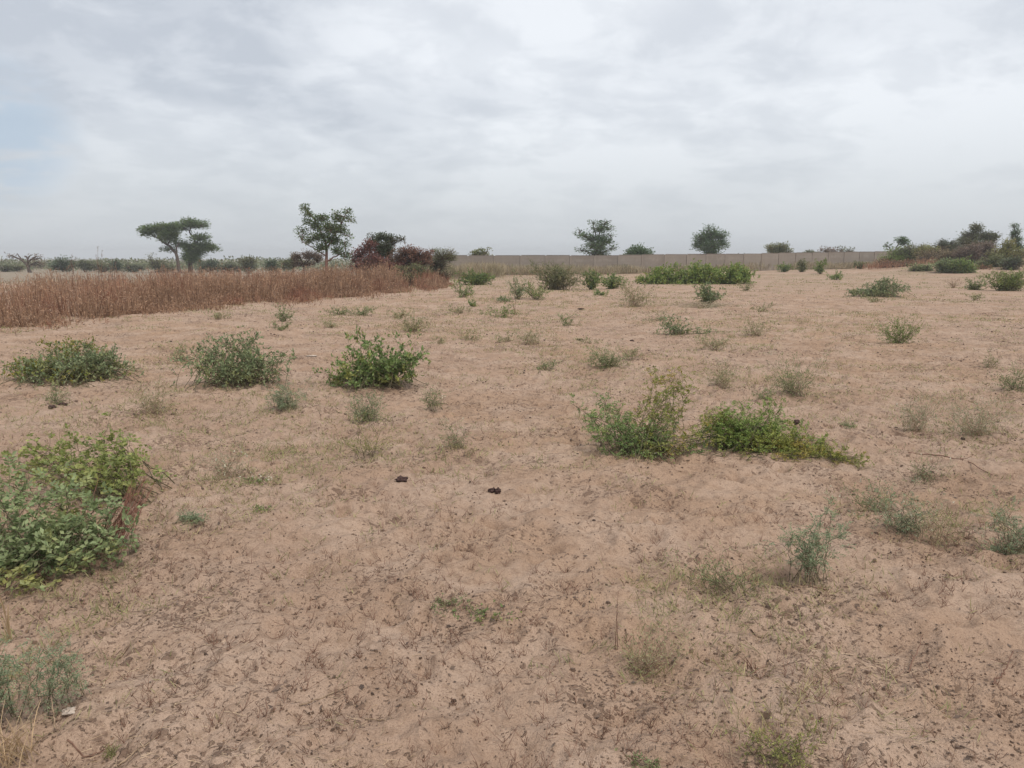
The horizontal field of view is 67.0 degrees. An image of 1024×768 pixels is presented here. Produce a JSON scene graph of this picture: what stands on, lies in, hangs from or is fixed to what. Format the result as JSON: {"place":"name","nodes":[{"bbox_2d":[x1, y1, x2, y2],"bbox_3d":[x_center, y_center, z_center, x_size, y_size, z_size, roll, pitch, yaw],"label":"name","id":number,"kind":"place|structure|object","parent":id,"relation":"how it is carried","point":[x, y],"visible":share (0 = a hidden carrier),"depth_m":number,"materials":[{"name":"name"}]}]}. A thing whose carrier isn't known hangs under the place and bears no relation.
{"place":"outdoors","nodes":[
{"label":"outdoors","id":0,"kind":"place"},
{"bbox_2d":[0,259,1023,767],"bbox_3d":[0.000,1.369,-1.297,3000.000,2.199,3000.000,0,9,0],"label":"ground","id":1,"kind":"structure","parent":0,"point":[742,483],"depth_m":4.37,"materials":[{"name":"sand"}]},
{"bbox_2d":[0,596,11,641],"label":"dry stalk","id":2,"kind":"object","parent":1,"relation":"on","point":[7,625],"visible":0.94,"depth_m":3.27,"materials":[{"name":"plant"}]},
{"bbox_2d":[0,635,36,733],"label":"feathery weed","id":3,"kind":"object","parent":1,"relation":"on","point":[4,663],"visible":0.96,"depth_m":2.67,"materials":[{"name":"green plant"}]},
{"bbox_2d":[0,700,51,767],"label":"straw tuft","id":4,"kind":"object","parent":1,"relation":"on","point":[20,756],"visible":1,"depth_m":2.48,"materials":[{"name":"plant"}]},
{"bbox_2d":[4,252,47,272],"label":"bare tree","id":5,"kind":"object","parent":1,"relation":"on","point":[28,265],"visible":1,"depth_m":116.37,"materials":[{"name":"grey plant"}]},
{"bbox_2d":[0,626,92,729],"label":"feathery weed","id":6,"kind":"object","parent":1,"relation":"on","point":[48,687],"visible":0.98,"depth_m":2.71,"materials":[{"name":"green plant"}]},
{"bbox_2d":[40,380,70,405],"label":"herb","id":7,"kind":"object","parent":1,"relation":"on","point":[55,395],"visible":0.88,"depth_m":8.37,"materials":[{"name":"green plant"}]},
{"bbox_2d":[44,254,79,271],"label":"scrub bush","id":8,"kind":"object","parent":1,"relation":"on","point":[60,264],"visible":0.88,"depth_m":122.40,"materials":[{"name":"green plant"}]},
{"bbox_2d":[0,335,151,388],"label":"leafy bush","id":9,"kind":"object","parent":1,"relation":"on","point":[88,364],"visible":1,"depth_m":10.00,"materials":[{"name":"green plant"}]},
{"bbox_2d":[73,258,97,271],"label":"scrub bush","id":10,"kind":"object","parent":1,"relation":"on","point":[86,264],"visible":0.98,"depth_m":121.82,"materials":[{"name":"green plant"}]},
{"bbox_2d":[0,412,180,597],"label":"leafy shrub","id":11,"kind":"object","parent":1,"relation":"on","point":[41,538],"visible":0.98,"depth_m":4.15,"materials":[{"name":"green plant"}]},
{"bbox_2d":[121,262,147,271],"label":"scrub bush","id":12,"kind":"object","parent":1,"relation":"on","point":[134,268],"visible":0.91,"depth_m":120.12,"materials":[{"name":"green plant"}]},
{"bbox_2d":[121,374,180,413],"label":"herb","id":13,"kind":"object","parent":1,"relation":"on","point":[155,403],"visible":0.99,"depth_m":7.72,"materials":[{"name":"green plant"}]},
{"bbox_2d":[136,221,184,272],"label":"acacia tree","id":14,"kind":"object","parent":1,"relation":"on","point":[169,232],"visible":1,"depth_m":113.40,"materials":[{"name":"green plant"}]},
{"bbox_2d":[145,252,176,271],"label":"scrub bush","id":15,"kind":"object","parent":1,"relation":"on","point":[155,264],"visible":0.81,"depth_m":120.42,"materials":[{"name":"green plant"}]},
{"bbox_2d":[172,508,211,529],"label":"herb","id":16,"kind":"object","parent":1,"relation":"on","point":[195,518],"visible":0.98,"depth_m":4.58,"materials":[{"name":"green plant"}]},
{"bbox_2d":[169,216,220,272],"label":"acacia tree","id":17,"kind":"object","parent":1,"relation":"on","point":[195,249],"visible":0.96,"depth_m":115.47,"materials":[{"name":"green plant"}]},
{"bbox_2d":[193,258,221,271],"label":"scrub bush","id":18,"kind":"object","parent":1,"relation":"on","point":[210,263],"visible":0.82,"depth_m":121.91,"materials":[{"name":"green plant"}]},
{"bbox_2d":[0,258,454,333],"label":"tall dry grass","id":19,"kind":"structure","parent":1,"relation":"on","point":[200,291],"depth_m":27.95,"materials":[{"name":"plant"}]},
{"bbox_2d":[196,433,262,483],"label":"herb","id":20,"kind":"object","parent":1,"relation":"on","point":[225,467],"visible":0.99,"depth_m":5.60,"materials":[{"name":"grey plant"}]},
{"bbox_2d":[168,326,299,391],"bbox_3d":[-3.428,-0.331,9.561,1.591,0.750,1.078,-2,10,-14],"label":"leafy bush","id":21,"kind":"object","parent":1,"relation":"on","point":[239,373],"visible":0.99,"depth_m":9.52,"materials":[{"name":"green plant"}]},
{"bbox_2d":[237,255,258,272],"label":"scrub bush","id":22,"kind":"object","parent":1,"relation":"on","point":[246,263],"visible":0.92,"depth_m":110.45,"materials":[{"name":"green plant"}]},
{"bbox_2d":[270,303,297,321],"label":"herb","id":23,"kind":"object","parent":1,"relation":"on","point":[282,317],"visible":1,"depth_m":19.26,"materials":[{"name":"green plant"}]},
{"bbox_2d":[264,375,313,412],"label":"herb","id":24,"kind":"object","parent":1,"relation":"on","point":[282,404],"visible":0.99,"depth_m":8.04,"materials":[{"name":"green plant"}]},
{"bbox_2d":[289,248,325,272],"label":"twiggy shrub","id":25,"kind":"object","parent":1,"relation":"on","point":[316,257],"visible":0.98,"depth_m":57.19,"materials":[{"name":"brown plant"}]},
{"bbox_2d":[293,203,356,271],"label":"leafy tree","id":26,"kind":"object","parent":1,"relation":"on","point":[334,240],"visible":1,"depth_m":58.76,"materials":[{"name":"green plant"}]},
{"bbox_2d":[343,388,387,422],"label":"herb","id":27,"kind":"object","parent":1,"relation":"on","point":[366,415],"visible":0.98,"depth_m":7.59,"materials":[{"name":"green plant"}]},
{"bbox_2d":[321,410,409,459],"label":"herb","id":28,"kind":"object","parent":1,"relation":"on","point":[369,450],"visible":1,"depth_m":6.26,"materials":[{"name":"green plant"}]},
{"bbox_2d":[312,325,430,394],"bbox_3d":[-1.645,-0.331,9.515,1.260,0.776,1.225,-8,12,-42],"label":"leafy bush","id":29,"kind":"object","parent":1,"relation":"on","point":[363,372],"visible":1,"depth_m":9.43,"materials":[{"name":"green plant"}]},
{"bbox_2d":[0,253,744,270],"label":"distant scrub","id":30,"kind":"object","parent":1,"relation":"on","point":[143,261],"visible":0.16,"depth_m":144.18,"materials":[{"name":"green plant"}]},
{"bbox_2d":[347,238,404,272],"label":"purple shrub","id":31,"kind":"object","parent":1,"relation":"on","point":[363,257],"visible":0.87,"depth_m":45.12,"materials":[{"name":"red plant"}]},
{"bbox_2d":[366,231,406,266],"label":"dark shrub","id":32,"kind":"object","parent":1,"relation":"on","point":[386,244],"visible":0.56,"depth_m":46.06,"materials":[{"name":"green plant"}]},
{"bbox_2d":[385,243,434,284],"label":"red shrub","id":33,"kind":"object","parent":1,"relation":"on","point":[416,256],"visible":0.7,"depth_m":45.34,"materials":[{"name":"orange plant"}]},
{"bbox_2d":[392,262,433,283],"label":"scrub","id":34,"kind":"object","parent":1,"relation":"on","point":[416,266],"visible":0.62,"depth_m":43.51,"materials":[{"name":"green plant"}]},
{"bbox_2d":[389,308,437,331],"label":"herb","id":35,"kind":"object","parent":1,"relation":"on","point":[414,327],"visible":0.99,"depth_m":17.21,"materials":[{"name":"green plant"}]},
{"bbox_2d":[419,383,450,410],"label":"herb","id":36,"kind":"object","parent":1,"relation":"on","point":[431,400],"visible":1,"depth_m":8.25,"materials":[{"name":"green plant"}]},
{"bbox_2d":[424,246,459,280],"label":"feathery bush","id":37,"kind":"object","parent":1,"relation":"on","point":[440,259],"visible":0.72,"depth_m":47.28,"materials":[{"name":"green plant"}]},
{"bbox_2d":[432,415,474,448],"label":"herb","id":38,"kind":"object","parent":1,"relation":"on","point":[455,439],"visible":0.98,"depth_m":6.48,"materials":[{"name":"green plant"}]},
{"bbox_2d":[431,593,477,614],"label":"herb","id":39,"kind":"object","parent":1,"relation":"on","point":[448,602],"visible":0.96,"depth_m":3.53,"materials":[{"name":"green plant"}]},
{"bbox_2d":[450,276,475,297],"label":"herb","id":40,"kind":"object","parent":1,"relation":"on","point":[467,293],"visible":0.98,"depth_m":31.30,"materials":[{"name":"green plant"}]},
{"bbox_2d":[438,259,510,278],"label":"bleached grass","id":41,"kind":"structure","parent":1,"relation":"on","point":[496,270],"depth_m":61.93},
{"bbox_2d":[454,267,495,284],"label":"leafy clump","id":42,"kind":"object","parent":1,"relation":"on","point":[474,278],"visible":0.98,"depth_m":46.99,"materials":[{"name":"green plant"}]},
{"bbox_2d":[443,599,521,625],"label":"herb","id":43,"kind":"object","parent":1,"relation":"on","point":[480,612],"visible":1,"depth_m":3.44,"materials":[{"name":"green plant"}]},
{"bbox_2d":[478,302,520,317],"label":"herb","id":44,"kind":"object","parent":1,"relation":"on","point":[504,312],"visible":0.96,"depth_m":21.03,"materials":[{"name":"green plant"}]},
{"bbox_2d":[0,390,1022,767],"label":"straw chaff","id":45,"kind":"object","parent":1,"relation":"on","point":[488,632],"visible":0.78,"depth_m":2.96,"materials":[{"name":"plant"}]},
{"bbox_2d":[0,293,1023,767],"bbox_3d":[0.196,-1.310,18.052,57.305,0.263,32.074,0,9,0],"label":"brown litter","id":46,"kind":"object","parent":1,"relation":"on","point":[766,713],"visible":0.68,"depth_m":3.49,"materials":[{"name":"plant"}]},
{"bbox_2d":[0,268,1023,764],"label":"sparse ground cover","id":47,"kind":"object","parent":1,"relation":"on","point":[592,456],"visible":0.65,"depth_m":6.31,"materials":[{"name":"plant"}]},
{"bbox_2d":[0,341,1023,767],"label":"dead sprouts","id":48,"kind":"object","parent":1,"relation":"on","point":[650,725],"visible":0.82,"depth_m":3.20,"materials":[{"name":"plant"}]},
{"bbox_2d":[506,264,531,299],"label":"herb","id":49,"kind":"object","parent":1,"relation":"on","point":[515,290],"visible":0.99,"depth_m":29.85,"materials":[{"name":"green plant"}]},
{"bbox_2d":[511,327,546,343],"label":"herb","id":50,"kind":"object","parent":1,"relation":"on","point":[526,337],"visible":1,"depth_m":14.74,"materials":[{"name":"green plant"}]},
{"bbox_2d":[523,278,553,299],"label":"herb","id":51,"kind":"object","parent":1,"relation":"on","point":[535,294],"visible":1,"depth_m":30.02,"materials":[{"name":"green plant"}]},
{"bbox_2d":[519,260,589,289],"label":"olive bush","id":52,"kind":"object","parent":1,"relation":"on","point":[557,281],"visible":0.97,"depth_m":38.83,"materials":[{"name":"green plant"}]},
{"bbox_2d":[580,268,603,289],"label":"dark bush","id":53,"kind":"object","parent":1,"relation":"on","point":[593,277],"visible":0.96,"depth_m":39.64,"materials":[{"name":"green plant"}]},
{"bbox_2d":[572,219,618,255],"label":"tree","id":54,"kind":"object","parent":1,"relation":"on","point":[597,244],"visible":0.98,"depth_m":98.03,"materials":[{"name":"green plant"}]},
{"bbox_2d":[574,341,629,367],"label":"herb","id":55,"kind":"object","parent":1,"relation":"on","point":[605,359],"visible":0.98,"depth_m":11.34,"materials":[{"name":"green plant"}]},
{"bbox_2d":[600,271,629,288],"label":"dark bush","id":56,"kind":"object","parent":1,"relation":"on","point":[610,283],"visible":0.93,"depth_m":40.63,"materials":[{"name":"green plant"}]},
{"bbox_2d":[607,272,660,306],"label":"herb","id":57,"kind":"object","parent":1,"relation":"on","point":[633,299],"visible":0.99,"depth_m":26.38,"materials":[{"name":"green plant"}]},
{"bbox_2d":[615,748,661,767],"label":"herb","id":58,"kind":"object","parent":1,"relation":"on","point":[646,761],"visible":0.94,"depth_m":2.43,"materials":[{"name":"green plant"}]},
{"bbox_2d":[623,241,654,254],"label":"round tree","id":59,"kind":"object","parent":1,"relation":"on","point":[636,250],"visible":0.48,"depth_m":101.92,"materials":[{"name":"green plant"}]},
{"bbox_2d":[569,363,725,462],"bbox_3d":[1.111,0.221,6.559,1.143,0.735,1.368,-2,9,-9],"label":"spreading shrub","id":60,"kind":"object","parent":1,"relation":"on","point":[652,443],"visible":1,"depth_m":6.38,"materials":[{"name":"green plant"}]},
{"bbox_2d":[612,607,702,684],"bbox_3d":[0.565,0.990,3.055,0.367,0.290,0.309,0,9,0],"label":"herb","id":61,"kind":"object","parent":1,"relation":"on","point":[646,662],"visible":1,"depth_m":3.01,"materials":[{"name":"green plant"}]},
{"bbox_2d":[632,261,689,284],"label":"hedge shrub","id":62,"kind":"object","parent":1,"relation":"on","point":[661,274],"visible":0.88,"depth_m":47.94,"materials":[{"name":"green plant"}]},
{"bbox_2d":[455,260,882,275],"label":"pale dry grass","id":63,"kind":"structure","parent":1,"relation":"on","point":[604,269],"depth_m":77.32,"materials":[{"name":"plant"}]},
{"bbox_2d":[664,258,726,284],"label":"hedge shrub","id":64,"kind":"object","parent":1,"relation":"on","point":[696,274],"visible":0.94,"depth_m":47.41,"materials":[{"name":"green plant"}]},
{"bbox_2d":[656,313,734,334],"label":"sprawling weed","id":65,"kind":"object","parent":1,"relation":"on","point":[671,327],"visible":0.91,"depth_m":16.55,"materials":[{"name":"green plant"}]},
{"bbox_2d":[670,300,741,309],"bbox_3d":[6.497,-2.654,25.937,3.059,0.278,2.697,4,10,25],"label":"dry grass skirt","id":66,"kind":"object","parent":1,"relation":"on","point":[705,304],"visible":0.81,"depth_m":25.98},
{"bbox_2d":[691,281,726,305],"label":"round bush","id":67,"kind":"object","parent":1,"relation":"on","point":[705,294],"visible":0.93,"depth_m":26.78,"materials":[{"name":"green plant"}]},
{"bbox_2d":[689,223,730,253],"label":"round tree","id":68,"kind":"object","parent":1,"relation":"on","point":[707,241],"visible":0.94,"depth_m":101.69,"materials":[{"name":"green plant"}]},
{"bbox_2d":[690,333,740,349],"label":"herb","id":69,"kind":"object","parent":1,"relation":"on","point":[716,345],"visible":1,"depth_m":13.74,"materials":[{"name":"green plant"}]},
{"bbox_2d":[702,358,740,388],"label":"herb","id":70,"kind":"object","parent":1,"relation":"on","point":[720,376],"visible":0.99,"depth_m":9.71,"materials":[{"name":"green plant"}]},
{"bbox_2d":[666,543,783,600],"bbox_3d":[1.019,0.870,3.703,0.559,0.264,0.421,4,10,23],"label":"herb","id":71,"kind":"object","parent":1,"relation":"on","point":[711,580],"visible":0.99,"depth_m":3.71,"materials":[{"name":"green plant"}]},
{"bbox_2d":[428,251,1022,273],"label":"boundary wall","id":72,"kind":"structure","parent":1,"relation":"on","point":[649,260],"depth_m":80.66,"materials":[{"name":"concrete"}]},
{"bbox_2d":[699,261,759,284],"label":"hedge shrub","id":73,"kind":"object","parent":1,"relation":"on","point":[734,273],"visible":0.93,"depth_m":47.15,"materials":[{"name":"green plant"}]},
{"bbox_2d":[738,307,775,335],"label":"herb","id":74,"kind":"object","parent":1,"relation":"on","point":[756,330],"visible":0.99,"depth_m":15.98,"materials":[{"name":"green plant"}]},
{"bbox_2d":[720,704,826,767],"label":"herb","id":75,"kind":"object","parent":1,"relation":"on","point":[777,753],"visible":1,"depth_m":2.42,"materials":[{"name":"green plant"}]},
{"bbox_2d":[763,241,793,252],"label":"pale tree","id":76,"kind":"object","parent":1,"relation":"on","point":[778,248],"visible":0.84,"depth_m":95.32,"materials":[{"name":"green plant"}]},
{"bbox_2d":[689,397,873,468],"bbox_3d":[2.193,0.367,6.482,1.434,0.517,0.952,2,10,14],"label":"spreading shrub","id":77,"kind":"object","parent":1,"relation":"on","point":[755,435],"visible":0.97,"depth_m":6.42,"materials":[{"name":"green plant"}]},
{"bbox_2d":[759,344,829,397],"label":"herb","id":78,"kind":"object","parent":1,"relation":"on","point":[786,386],"visible":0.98,"depth_m":9.10,"materials":[{"name":"green plant"}]},
{"bbox_2d":[753,491,855,587],"bbox_3d":[1.454,0.771,3.845,0.490,0.481,0.304,3,10,16],"label":"drooping weed","id":79,"kind":"object","parent":1,"relation":"on","point":[809,558],"visible":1,"depth_m":3.84,"materials":[{"name":"green plant"}]},
{"bbox_2d":[830,475,903,516],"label":"herb","id":80,"kind":"object","parent":1,"relation":"on","point":[874,502],"visible":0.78,"depth_m":5.02,"materials":[{"name":"green plant"}]},
{"bbox_2d":[845,275,919,297],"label":"flat bush","id":81,"kind":"object","parent":1,"relation":"on","point":[880,290],"visible":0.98,"depth_m":32.50,"materials":[{"name":"green plant"}]},
{"bbox_2d":[877,245,912,261],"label":"thicket bush","id":82,"kind":"object","parent":1,"relation":"on","point":[897,255],"visible":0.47,"depth_m":79.09,"materials":[{"name":"green plant"}]},
{"bbox_2d":[874,258,918,267],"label":"thicket bush","id":83,"kind":"object","parent":1,"relation":"on","point":[888,261],"visible":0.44,"depth_m":72.98,"materials":[{"name":"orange plant"}]},
{"bbox_2d":[871,312,929,343],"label":"herb","id":84,"kind":"object","parent":1,"relation":"on","point":[887,333],"visible":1,"depth_m":14.66,"materials":[{"name":"green plant"}]},
{"bbox_2d":[848,471,955,538],"bbox_3d":[2.257,0.715,4.517,0.535,0.418,0.425,-2,10,-14],"label":"herb","id":85,"kind":"object","parent":1,"relation":"on","point":[902,521],"visible":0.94,"depth_m":4.51,"materials":[{"name":"green plant"}]},
{"bbox_2d":[896,242,935,263],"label":"thicket bush","id":86,"kind":"object","parent":1,"relation":"on","point":[910,249],"visible":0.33,"depth_m":79.09,"materials":[{"name":"green plant"}]},
{"bbox_2d":[901,261,933,271],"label":"thicket bush","id":87,"kind":"object","parent":1,"relation":"on","point":[921,267],"visible":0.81,"depth_m":67.24,"materials":[{"name":"green plant"}]},
{"bbox_2d":[887,388,949,432],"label":"herb","id":88,"kind":"object","parent":1,"relation":"on","point":[914,418],"visible":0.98,"depth_m":7.26,"materials":[{"name":"grey plant"}]},
{"bbox_2d":[887,443,962,485],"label":"herb","id":89,"kind":"object","parent":1,"relation":"on","point":[924,478],"visible":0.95,"depth_m":5.60,"materials":[{"name":"green plant"}]},
{"bbox_2d":[910,245,951,263],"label":"thicket bush","id":90,"kind":"object","parent":1,"relation":"on","point":[928,256],"visible":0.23,"depth_m":74.70,"materials":[{"name":"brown plant"}]},
{"bbox_2d":[901,498,983,549],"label":"herb","id":91,"kind":"object","parent":1,"relation":"on","point":[938,533],"visible":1,"depth_m":4.34,"materials":[{"name":"green plant"}]},
{"bbox_2d":[928,257,957,272],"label":"thicket bush","id":92,"kind":"object","parent":1,"relation":"on","point":[943,265],"visible":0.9,"depth_m":65.08,"materials":[{"name":"green plant"}]},
{"bbox_2d":[934,238,963,251],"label":"thicket bush","id":93,"kind":"object","parent":1,"relation":"on","point":[944,243],"visible":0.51,"depth_m":82.24,"materials":[{"name":"green plant"}]},
{"bbox_2d":[947,255,980,273],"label":"thicket bush","id":94,"kind":"object","parent":1,"relation":"on","point":[962,266],"visible":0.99,"depth_m":64.06,"materials":[{"name":"green plant"}]},
{"bbox_2d":[950,239,996,262],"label":"mauve bush","id":95,"kind":"object","parent":1,"relation":"on","point":[977,249],"visible":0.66,"depth_m":70.39,"materials":[{"name":"grey plant"}]},
{"bbox_2d":[928,380,1023,437],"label":"herb","id":96,"kind":"object","parent":1,"relation":"on","point":[972,432],"visible":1,"depth_m":7.09,"materials":[{"name":"grey plant"}]},
{"bbox_2d":[955,222,1002,248],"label":"tall tree","id":97,"kind":"object","parent":1,"relation":"on","point":[975,234],"visible":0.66,"depth_m":84.17,"materials":[{"name":"green plant"}]},
{"bbox_2d":[975,253,1005,266],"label":"thicket bush","id":98,"kind":"object","parent":1,"relation":"on","point":[991,260],"visible":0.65,"depth_m":66.97,"materials":[{"name":"green plant"}]},
{"bbox_2d":[972,485,1023,554],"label":"herb","id":99,"kind":"object","parent":1,"relation":"on","point":[1011,542],"visible":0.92,"depth_m":4.20,"materials":[{"name":"green plant"}]},
{"bbox_2d":[977,267,1023,290],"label":"lime bush","id":100,"kind":"object","parent":1,"relation":"on","point":[1011,283],"visible":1,"depth_m":38.18,"materials":[{"name":"green plant"}]},
{"bbox_2d":[984,237,1023,260],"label":"thicket bush","id":101,"kind":"object","parent":1,"relation":"on","point":[1007,248],"visible":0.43,"depth_m":68.94,"materials":[{"name":"green plant"}]},
{"bbox_2d":[986,359,1023,391],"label":"herb","id":102,"kind":"object","parent":1,"relation":"on","point":[1009,383],"visible":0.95,"depth_m":9.46,"materials":[{"name":"green plant"}]},
{"bbox_2d":[996,255,1023,269],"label":"thicket bush","id":103,"kind":"object","parent":1,"relation":"on","point":[1016,263],"visible":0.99,"depth_m":65.00,"materials":[{"name":"green plant"}]},
{"bbox_2d":[1006,222,1023,249],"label":"dark slender tree","id":104,"kind":"object","parent":1,"relation":"on","point":[1014,236],"visible":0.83,"depth_m":82.41,"materials":[{"name":"green plant"}]},
{"bbox_2d":[0,0,1023,258],"label":"sky","id":105,"kind":"structure","parent":0,"point":[507,127],"materials":[{"name":"grey"}]},
{"bbox_2d":[855,256,1006,268],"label":"rusty grass","id":106,"kind":"structure","parent":0,"point":[873,265],"depth_m":71.86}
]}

